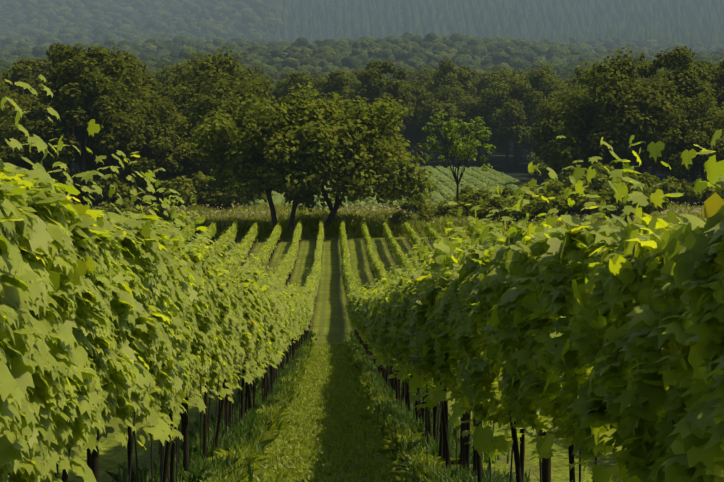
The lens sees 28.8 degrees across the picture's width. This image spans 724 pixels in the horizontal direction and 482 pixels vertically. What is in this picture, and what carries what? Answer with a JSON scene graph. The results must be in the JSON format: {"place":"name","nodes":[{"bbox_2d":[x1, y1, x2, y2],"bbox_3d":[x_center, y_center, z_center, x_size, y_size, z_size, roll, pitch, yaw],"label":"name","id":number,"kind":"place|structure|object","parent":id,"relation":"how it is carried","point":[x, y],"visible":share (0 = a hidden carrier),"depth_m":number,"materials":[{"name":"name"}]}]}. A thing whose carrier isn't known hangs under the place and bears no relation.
{"place":"outdoors","nodes":[
{"label":"outdoors","id":0,"kind":"place"},
{"bbox_2d":[38,0,720,481],"bbox_3d":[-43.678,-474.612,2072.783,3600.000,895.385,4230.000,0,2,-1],"label":"ground","id":1,"kind":"structure","parent":0,"point":[330,316],"depth_m":115.40,"materials":[{"name":"green plant"}]},
{"bbox_2d":[0,81,26,166],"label":"tree","id":2,"kind":"object","parent":1,"relation":"on","point":[2,92],"visible":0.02,"depth_m":225.45,"materials":[{"name":"green plant"}]},
{"bbox_2d":[0,56,51,96],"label":"tree","id":3,"kind":"object","parent":1,"relation":"on","point":[22,68],"visible":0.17,"depth_m":259.02,"materials":[{"name":"green plant"}]},
{"bbox_2d":[0,93,52,168],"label":"tree","id":4,"kind":"object","parent":1,"relation":"on","point":[22,102],"visible":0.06,"depth_m":208.96,"materials":[{"name":"green plant"}]},
{"bbox_2d":[0,101,58,176],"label":"tree","id":5,"kind":"object","parent":1,"relation":"on","point":[8,154],"visible":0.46,"depth_m":195.39,"materials":[{"name":"green plant"}]},
{"bbox_2d":[13,78,71,153],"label":"tree","id":6,"kind":"object","parent":1,"relation":"on","point":[20,89],"visible":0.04,"depth_m":224.17,"materials":[{"name":"green plant"}]},
{"bbox_2d":[37,43,93,171],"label":"tree","id":7,"kind":"object","parent":1,"relation":"on","point":[52,49],"visible":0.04,"depth_m":243.64,"materials":[{"name":"green plant"}]},
{"bbox_2d":[51,167,79,186],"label":"edge bush","id":8,"kind":"object","parent":1,"relation":"on","point":[59,173],"visible":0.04,"depth_m":200.56,"materials":[{"name":"green plant"}]},
{"bbox_2d":[46,170,101,203],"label":"edge bush","id":9,"kind":"object","parent":1,"relation":"on","point":[76,180],"visible":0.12,"depth_m":199.15,"materials":[{"name":"green plant"}]},
{"bbox_2d":[24,43,137,205],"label":"tree","id":10,"kind":"object","parent":1,"relation":"on","point":[64,86],"visible":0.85,"depth_m":197.77,"materials":[{"name":"green plant"}]},
{"bbox_2d":[71,179,113,206],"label":"edge bush","id":11,"kind":"object","parent":1,"relation":"on","point":[77,197],"visible":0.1,"depth_m":202.30,"materials":[{"name":"green plant"}]},
{"bbox_2d":[85,169,142,206],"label":"edge bush","id":12,"kind":"object","parent":1,"relation":"on","point":[104,185],"visible":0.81,"depth_m":198.32,"materials":[{"name":"green plant"}]},
{"bbox_2d":[67,67,167,206],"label":"tree","id":13,"kind":"object","parent":1,"relation":"on","point":[90,163],"visible":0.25,"depth_m":210.38,"materials":[{"name":"green plant"}]},
{"bbox_2d":[96,198,141,214],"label":"shrub","id":14,"kind":"object","parent":1,"relation":"on","point":[126,205],"visible":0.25,"depth_m":177.13,"materials":[{"name":"green plant"}]},
{"bbox_2d":[93,47,156,98],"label":"tree","id":15,"kind":"object","parent":1,"relation":"on","point":[132,63],"visible":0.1,"depth_m":232.12,"materials":[{"name":"green plant"}]},
{"bbox_2d":[108,172,167,209],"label":"edge bush","id":16,"kind":"object","parent":1,"relation":"on","point":[131,184],"visible":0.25,"depth_m":201.25,"materials":[{"name":"green plant"}]},
{"bbox_2d":[99,95,196,209],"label":"tree","id":17,"kind":"object","parent":1,"relation":"on","point":[161,174],"visible":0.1,"depth_m":209.65,"materials":[{"name":"green plant"}]},
{"bbox_2d":[111,98,198,210],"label":"tree","id":18,"kind":"object","parent":1,"relation":"on","point":[143,135],"visible":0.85,"depth_m":202.84,"materials":[{"name":"green plant"}]},
{"bbox_2d":[136,204,175,221],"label":"shrub","id":19,"kind":"object","parent":1,"relation":"on","point":[160,213],"visible":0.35,"depth_m":174.83,"materials":[{"name":"green plant"}]},
{"bbox_2d":[135,176,185,206],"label":"edge bush","id":20,"kind":"object","parent":1,"relation":"on","point":[162,185],"visible":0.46,"depth_m":202.77,"materials":[{"name":"green plant"}]},
{"bbox_2d":[150,76,172,102],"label":"tree","id":21,"kind":"object","parent":1,"relation":"on","point":[158,87],"depth_m":246.84,"materials":[{"name":"green plant"}]},
{"bbox_2d":[153,63,178,85],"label":"tree","id":22,"kind":"object","parent":1,"relation":"on","point":[164,74],"depth_m":317.74,"materials":[{"name":"green plant"}]},
{"bbox_2d":[156,64,199,101],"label":"tree","id":23,"kind":"object","parent":1,"relation":"on","point":[167,85],"visible":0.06,"depth_m":243.90,"materials":[{"name":"green plant"}]},
{"bbox_2d":[162,190,206,206],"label":"edge bush","id":24,"kind":"object","parent":1,"relation":"on","point":[199,202],"visible":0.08,"depth_m":202.46,"materials":[{"name":"green plant"}]},
{"bbox_2d":[161,171,220,205],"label":"edge bush","id":25,"kind":"object","parent":1,"relation":"on","point":[186,192],"visible":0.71,"depth_m":200.84,"materials":[{"name":"green plant"}]},
{"bbox_2d":[169,83,227,164],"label":"tree","id":26,"kind":"object","parent":1,"relation":"on","point":[182,104],"visible":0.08,"depth_m":226.98,"materials":[{"name":"green plant"}]},
{"bbox_2d":[169,50,252,175],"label":"tree","id":27,"kind":"object","parent":1,"relation":"on","point":[242,73],"depth_m":258.04,"materials":[{"name":"green plant"}]},
{"bbox_2d":[165,45,273,113],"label":"tree","id":28,"kind":"object","parent":1,"relation":"on","point":[223,67],"visible":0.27,"depth_m":233.35,"materials":[{"name":"green plant"}]},
{"bbox_2d":[193,178,254,207],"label":"edge bush","id":29,"kind":"object","parent":1,"relation":"on","point":[226,198],"visible":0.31,"depth_m":200.00,"materials":[{"name":"green plant"}]},
{"bbox_2d":[186,77,269,208],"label":"tree","id":30,"kind":"object","parent":1,"relation":"on","point":[208,104],"visible":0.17,"depth_m":211.28,"materials":[{"name":"green plant"}]},
{"bbox_2d":[190,169,272,203],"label":"edge bush","id":31,"kind":"object","parent":1,"relation":"on","point":[261,197],"visible":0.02,"depth_m":203.58,"materials":[{"name":"green plant"}]},
{"bbox_2d":[186,91,315,226],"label":"oak","id":32,"kind":"object","parent":1,"relation":"on","point":[232,132],"visible":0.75,"depth_m":167.93,"materials":[{"name":"green plant"}]},
{"bbox_2d":[248,65,274,86],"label":"tree","id":33,"kind":"object","parent":1,"relation":"on","point":[257,69],"visible":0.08,"depth_m":442.16,"materials":[{"name":"green plant"}]},
{"bbox_2d":[4,191,560,402],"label":"vine leaves","id":34,"kind":"object","parent":1,"relation":"on","point":[295,307],"visible":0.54,"depth_m":27.06,"materials":[{"name":"green plant"}]},
{"bbox_2d":[270,71,312,109],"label":"tree","id":35,"kind":"object","parent":1,"relation":"on","point":[301,79],"visible":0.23,"depth_m":323.48,"materials":[{"name":"green plant"}]},
{"bbox_2d":[9,233,574,481],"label":"vine trunks","id":36,"kind":"object","parent":1,"relation":"on","point":[519,464],"visible":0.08,"depth_m":14.02,"materials":[{"name":"brown wood"}]},
{"bbox_2d":[273,69,311,86],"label":"tree","id":37,"kind":"object","parent":1,"relation":"on","point":[285,76],"visible":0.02,"depth_m":438.02,"materials":[{"name":"green plant"}]},
{"bbox_2d":[236,82,368,228],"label":"oak","id":38,"kind":"object","parent":1,"relation":"on","point":[318,113],"visible":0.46,"depth_m":167.42,"materials":[{"name":"green plant"}]},
{"bbox_2d":[307,69,327,81],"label":"tree","id":39,"kind":"object","parent":1,"relation":"on","point":[315,77],"depth_m":400.29,"materials":[{"name":"green plant"}]},
{"bbox_2d":[90,231,550,481],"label":"trellis posts","id":40,"kind":"object","parent":1,"relation":"on","point":[94,465],"depth_m":12.56,"materials":[{"name":"brown wood"}]},
{"bbox_2d":[102,329,539,481],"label":"weeds","id":41,"kind":"object","parent":1,"relation":"on","point":[196,464],"visible":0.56,"depth_m":16.03,"materials":[{"name":"green plant"}]},
{"bbox_2d":[50,317,596,481],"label":"vine trunks","id":42,"kind":"object","parent":1,"relation":"on","point":[270,391],"visible":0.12,"depth_m":14.06,"materials":[{"name":"brown wood"}]},
{"bbox_2d":[192,341,459,481],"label":"aisle grass","id":43,"kind":"structure","parent":1,"relation":"on","point":[330,432],"depth_m":17.18,"materials":[{"name":"green plant"}]},
{"bbox_2d":[310,70,355,116],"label":"tree","id":44,"kind":"object","parent":1,"relation":"on","point":[340,78],"visible":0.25,"depth_m":318.16,"materials":[{"name":"green plant"}]},
{"bbox_2d":[315,70,357,88],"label":"tree","id":45,"kind":"object","parent":1,"relation":"on","point":[353,77],"visible":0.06,"depth_m":385.18,"materials":[{"name":"green plant"}]},
{"bbox_2d":[114,218,579,340],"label":"vine leaves","id":46,"kind":"object","parent":1,"relation":"on","point":[311,285],"visible":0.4,"depth_m":133.67,"materials":[{"name":"green plant"}]},
{"bbox_2d":[264,92,440,226],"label":"oak","id":47,"kind":"object","parent":1,"relation":"on","point":[357,163],"visible":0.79,"depth_m":167.75,"materials":[{"name":"green plant"}]},
{"bbox_2d":[348,68,365,84],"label":"tree","id":48,"kind":"object","parent":1,"relation":"on","point":[356,73],"visible":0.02,"depth_m":417.92,"materials":[{"name":"green plant"}]},
{"bbox_2d":[0,74,723,481],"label":"vine leaves","id":49,"kind":"object","parent":1,"relation":"on","point":[618,330],"visible":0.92,"depth_m":6.46,"materials":[{"name":"green plant"}]},
{"bbox_2d":[0,0,723,85],"bbox_3d":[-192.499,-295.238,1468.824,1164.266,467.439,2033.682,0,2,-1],"label":"broadleaf woods","id":50,"kind":"object","parent":1,"relation":"on","point":[153,35],"visible":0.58,"depth_m":1014.34,"materials":[{"name":"green plant"}]},
{"bbox_2d":[351,59,413,133],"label":"tree","id":51,"kind":"object","parent":1,"relation":"on","point":[373,86],"visible":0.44,"depth_m":318.25,"materials":[{"name":"green plant"}]},
{"bbox_2d":[354,75,417,143],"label":"tree","id":52,"kind":"object","parent":1,"relation":"on","point":[411,133],"visible":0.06,"depth_m":335.39,"materials":[{"name":"green plant"}]},
{"bbox_2d":[232,165,540,209],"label":"vineyard rows","id":53,"kind":"object","parent":1,"relation":"on","point":[476,178],"visible":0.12,"depth_m":245.76,"materials":[{"name":"green plant"}]},
{"bbox_2d":[90,200,704,237],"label":"tall meadow grass","id":54,"kind":"structure","parent":1,"relation":"on","point":[352,228],"depth_m":174.11,"materials":[{"name":"green plant"}]},
{"bbox_2d":[94,201,706,224],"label":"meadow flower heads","id":55,"kind":"object","parent":1,"relation":"on","point":[388,207],"visible":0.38,"depth_m":183.32,"materials":[{"name":"plant"}]},
{"bbox_2d":[384,210,417,225],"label":"shrub","id":56,"kind":"object","parent":1,"relation":"on","point":[397,219],"visible":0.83,"depth_m":174.15,"materials":[{"name":"green plant"}]},
{"bbox_2d":[391,66,417,82],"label":"tree","id":57,"kind":"object","parent":1,"relation":"on","point":[410,74],"visible":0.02,"depth_m":461.63,"materials":[{"name":"green plant"}]},
{"bbox_2d":[395,195,436,212],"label":"shrub","id":58,"kind":"object","parent":1,"relation":"on","point":[415,205],"visible":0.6,"depth_m":192.94,"materials":[{"name":"green plant"}]},
{"bbox_2d":[400,84,433,166],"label":"tree","id":59,"kind":"object","parent":1,"relation":"on","point":[423,94],"visible":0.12,"depth_m":336.43,"materials":[{"name":"green plant"}]},
{"bbox_2d":[398,96,436,155],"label":"tree","id":60,"kind":"object","parent":1,"relation":"on","point":[413,142],"visible":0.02,"depth_m":344.60,"materials":[{"name":"green plant"}]},
{"bbox_2d":[406,63,437,83],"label":"tree","id":61,"kind":"object","parent":1,"relation":"on","point":[425,75],"visible":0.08,"depth_m":429.00,"materials":[{"name":"green plant"}]},
{"bbox_2d":[410,79,433,157],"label":"tree","id":62,"kind":"object","parent":1,"relation":"on","point":[425,84],"visible":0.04,"depth_m":375.63,"materials":[{"name":"green plant"}]},
{"bbox_2d":[417,200,461,221],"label":"shrub","id":63,"kind":"object","parent":1,"relation":"on","point":[426,212],"visible":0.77,"depth_m":175.45,"materials":[{"name":"green plant"}]},
{"bbox_2d":[415,85,476,167],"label":"tree","id":64,"kind":"object","parent":1,"relation":"on","point":[429,108],"visible":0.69,"depth_m":328.97,"materials":[{"name":"green plant"}]},
{"bbox_2d":[426,59,476,159],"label":"tree","id":65,"kind":"object","parent":1,"relation":"on","point":[447,75],"visible":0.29,"depth_m":364.35,"materials":[{"name":"green plant"}]},
{"bbox_2d":[434,86,470,163],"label":"tree","id":66,"kind":"object","parent":1,"relation":"on","point":[454,97],"visible":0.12,"depth_m":348.05,"materials":[{"name":"green plant"}]},
{"bbox_2d":[421,108,495,200],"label":"tree","id":67,"kind":"object","parent":1,"relation":"on","point":[452,127],"visible":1,"depth_m":185.15,"materials":[{"name":"green plant"}]},
{"bbox_2d":[456,65,479,82],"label":"tree","id":68,"kind":"object","parent":1,"relation":"on","point":[464,67],"visible":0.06,"depth_m":451.13,"materials":[{"name":"green plant"}]},
{"bbox_2d":[448,185,492,211],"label":"shrub","id":69,"kind":"object","parent":1,"relation":"on","point":[466,189],"visible":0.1,"depth_m":190.94,"materials":[{"name":"green plant"}]},
{"bbox_2d":[449,189,503,219],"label":"shrub","id":70,"kind":"object","parent":1,"relation":"on","point":[472,199],"visible":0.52,"depth_m":176.60,"materials":[{"name":"green plant"}]},
{"bbox_2d":[454,95,510,167],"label":"tree","id":71,"kind":"object","parent":1,"relation":"on","point":[492,125],"visible":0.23,"depth_m":330.49,"materials":[{"name":"green plant"}]},
{"bbox_2d":[471,71,502,155],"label":"tree","id":72,"kind":"object","parent":1,"relation":"on","point":[484,79],"visible":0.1,"depth_m":387.87,"materials":[{"name":"green plant"}]},
{"bbox_2d":[265,0,723,49],"bbox_3d":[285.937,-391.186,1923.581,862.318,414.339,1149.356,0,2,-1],"label":"conifer plantation","id":73,"kind":"object","parent":1,"relation":"on","point":[691,28],"visible":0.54,"depth_m":1582.30,"materials":[{"name":"green plant"}]},
{"bbox_2d":[478,64,516,153],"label":"tree","id":74,"kind":"object","parent":1,"relation":"on","point":[501,70],"visible":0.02,"depth_m":401.84,"materials":[{"name":"green plant"}]},
{"bbox_2d":[493,82,508,164],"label":"tree","id":75,"kind":"object","parent":1,"relation":"on","point":[507,158],"depth_m":351.16,"materials":[{"name":"green plant"}]},
{"bbox_2d":[474,194,529,224],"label":"shrub","id":76,"kind":"object","parent":1,"relation":"on","point":[496,203],"visible":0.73,"depth_m":174.66,"materials":[{"name":"green plant"}]},
{"bbox_2d":[493,186,516,203],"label":"shrub","id":77,"kind":"object","parent":1,"relation":"on","point":[507,192],"visible":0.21,"depth_m":192.67,"materials":[{"name":"green plant"}]},
{"bbox_2d":[471,74,545,170],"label":"tree","id":78,"kind":"object","parent":1,"relation":"on","point":[511,103],"visible":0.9,"depth_m":324.37,"materials":[{"name":"green plant"}]},
{"bbox_2d":[485,68,543,161],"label":"tree","id":79,"kind":"object","parent":1,"relation":"on","point":[520,159],"visible":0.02,"depth_m":363.54,"materials":[{"name":"green plant"}]},
{"bbox_2d":[494,61,566,156],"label":"tree","id":80,"kind":"object","parent":1,"relation":"on","point":[545,78],"visible":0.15,"depth_m":335.12,"materials":[{"name":"green plant"}]},
{"bbox_2d":[527,152,536,164],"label":"edge bush","id":81,"kind":"object","parent":1,"relation":"on","point":[533,161],"visible":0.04,"depth_m":309.71,"materials":[{"name":"green plant"}]},
{"bbox_2d":[505,186,566,220],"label":"shrub","id":82,"kind":"object","parent":1,"relation":"on","point":[538,206],"visible":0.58,"depth_m":177.71,"materials":[{"name":"green plant"}]},
{"bbox_2d":[513,177,573,199],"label":"shrub","id":83,"kind":"object","parent":1,"relation":"on","point":[555,187],"visible":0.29,"depth_m":189.61,"materials":[{"name":"green plant"}]},
{"bbox_2d":[537,163,551,177],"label":"edge bush","id":84,"kind":"object","parent":1,"relation":"on","point":[542,170],"visible":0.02,"depth_m":258.31,"materials":[{"name":"green plant"}]},
{"bbox_2d":[529,89,581,144],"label":"tree","id":85,"kind":"object","parent":1,"relation":"on","point":[551,100],"depth_m":284.36,"materials":[{"name":"green plant"}]},
{"bbox_2d":[551,77,583,95],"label":"tree","id":86,"kind":"object","parent":1,"relation":"on","point":[564,86],"depth_m":326.18,"materials":[{"name":"green plant"}]},
{"bbox_2d":[529,85,614,165],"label":"tree","id":87,"kind":"object","parent":1,"relation":"on","point":[544,133],"visible":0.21,"depth_m":246.88,"materials":[{"name":"green plant"}]},
{"bbox_2d":[564,65,595,94],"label":"tree","id":88,"kind":"object","parent":1,"relation":"on","point":[576,87],"depth_m":303.06,"materials":[{"name":"green plant"}]},
{"bbox_2d":[555,186,611,216],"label":"shrub","id":89,"kind":"object","parent":1,"relation":"on","point":[580,201],"visible":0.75,"depth_m":179.20,"materials":[{"name":"green plant"}]},
{"bbox_2d":[562,170,614,199],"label":"edge bush","id":90,"kind":"object","parent":1,"relation":"on","point":[597,183],"visible":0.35,"depth_m":204.69,"materials":[{"name":"green plant"}]},
{"bbox_2d":[556,160,628,189],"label":"edge bush","id":91,"kind":"object","parent":1,"relation":"on","point":[598,166],"visible":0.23,"depth_m":208.14,"materials":[{"name":"green plant"}]},
{"bbox_2d":[567,106,638,168],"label":"tree","id":92,"kind":"object","parent":1,"relation":"on","point":[618,165],"visible":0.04,"depth_m":226.47,"materials":[{"name":"green plant"}]},
{"bbox_2d":[585,74,637,151],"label":"tree","id":93,"kind":"object","parent":1,"relation":"on","point":[606,110],"visible":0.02,"depth_m":237.25,"materials":[{"name":"green plant"}]},
{"bbox_2d":[546,45,677,173],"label":"tree","id":94,"kind":"object","parent":1,"relation":"on","point":[612,93],"visible":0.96,"depth_m":213.80,"materials":[{"name":"green plant"}]},
{"bbox_2d":[599,176,651,197],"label":"edge bush","id":95,"kind":"object","parent":1,"relation":"on","point":[608,189],"visible":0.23,"depth_m":203.61,"materials":[{"name":"green plant"}]},
{"bbox_2d":[615,78,653,176],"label":"tree","id":96,"kind":"object","parent":1,"relation":"on","point":[641,167],"depth_m":244.75,"materials":[{"name":"green plant"}]},
{"bbox_2d":[600,182,669,219],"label":"shrub","id":97,"kind":"object","parent":1,"relation":"on","point":[649,208],"visible":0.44,"depth_m":176.88,"materials":[{"name":"green plant"}]},
{"bbox_2d":[610,173,660,187],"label":"edge bush","id":98,"kind":"object","parent":1,"relation":"on","point":[634,176],"visible":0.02,"depth_m":209.39,"materials":[{"name":"green plant"}]},
{"bbox_2d":[628,172,684,202],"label":"edge bush","id":99,"kind":"object","parent":1,"relation":"on","point":[671,187],"visible":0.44,"depth_m":205.43,"materials":[{"name":"green plant"}]},
{"bbox_2d":[645,67,669,82],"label":"tree","id":100,"kind":"object","parent":1,"relation":"on","point":[651,76],"depth_m":335.39,"materials":[{"name":"green plant"}]},
{"bbox_2d":[630,68,723,166],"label":"tree","id":101,"kind":"object","parent":1,"relation":"on","point":[711,92],"depth_m":236.62,"materials":[{"name":"green plant"}]},
{"bbox_2d":[631,46,723,202],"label":"tree","id":102,"kind":"object","parent":1,"relation":"on","point":[687,82],"visible":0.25,"depth_m":222.04,"materials":[{"name":"green plant"}]},
{"bbox_2d":[663,178,693,204],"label":"edge bush","id":103,"kind":"object","parent":1,"relation":"on","point":[684,185],"visible":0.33,"depth_m":207.63,"materials":[{"name":"green plant"}]},
{"bbox_2d":[646,92,723,207],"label":"tree","id":104,"kind":"object","parent":1,"relation":"on","point":[680,133],"visible":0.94,"depth_m":211.66,"materials":[{"name":"green plant"}]},
{"bbox_2d":[677,58,716,180],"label":"tree","id":105,"kind":"object","parent":1,"relation":"on","point":[701,64],"visible":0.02,"depth_m":273.29,"materials":[{"name":"green plant"}]},
{"bbox_2d":[682,178,723,205],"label":"edge bush","id":106,"kind":"object","parent":1,"relation":"on","point":[692,196],"visible":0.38,"depth_m":205.37,"materials":[{"name":"green plant"}]},
{"bbox_2d":[697,88,723,174],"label":"tree","id":107,"kind":"object","parent":1,"relation":"on","point":[701,167],"depth_m":224.32,"materials":[{"name":"green plant"}]},
{"bbox_2d":[700,57,722,90],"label":"tree","id":108,"kind":"object","parent":1,"relation":"on","point":[711,71],"visible":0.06,"depth_m":255.10,"materials":[{"name":"green plant"}]},
{"bbox_2d":[704,179,723,199],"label":"edge bush","id":109,"kind":"object","parent":1,"relation":"on","point":[708,195],"visible":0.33,"depth_m":204.75,"materials":[{"name":"green plant"}]},
{"bbox_2d":[712,59,723,105],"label":"tree","id":110,"kind":"object","parent":1,"relation":"on","point":[719,80],"visible":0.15,"depth_m":238.16,"materials":[{"name":"green plant"}]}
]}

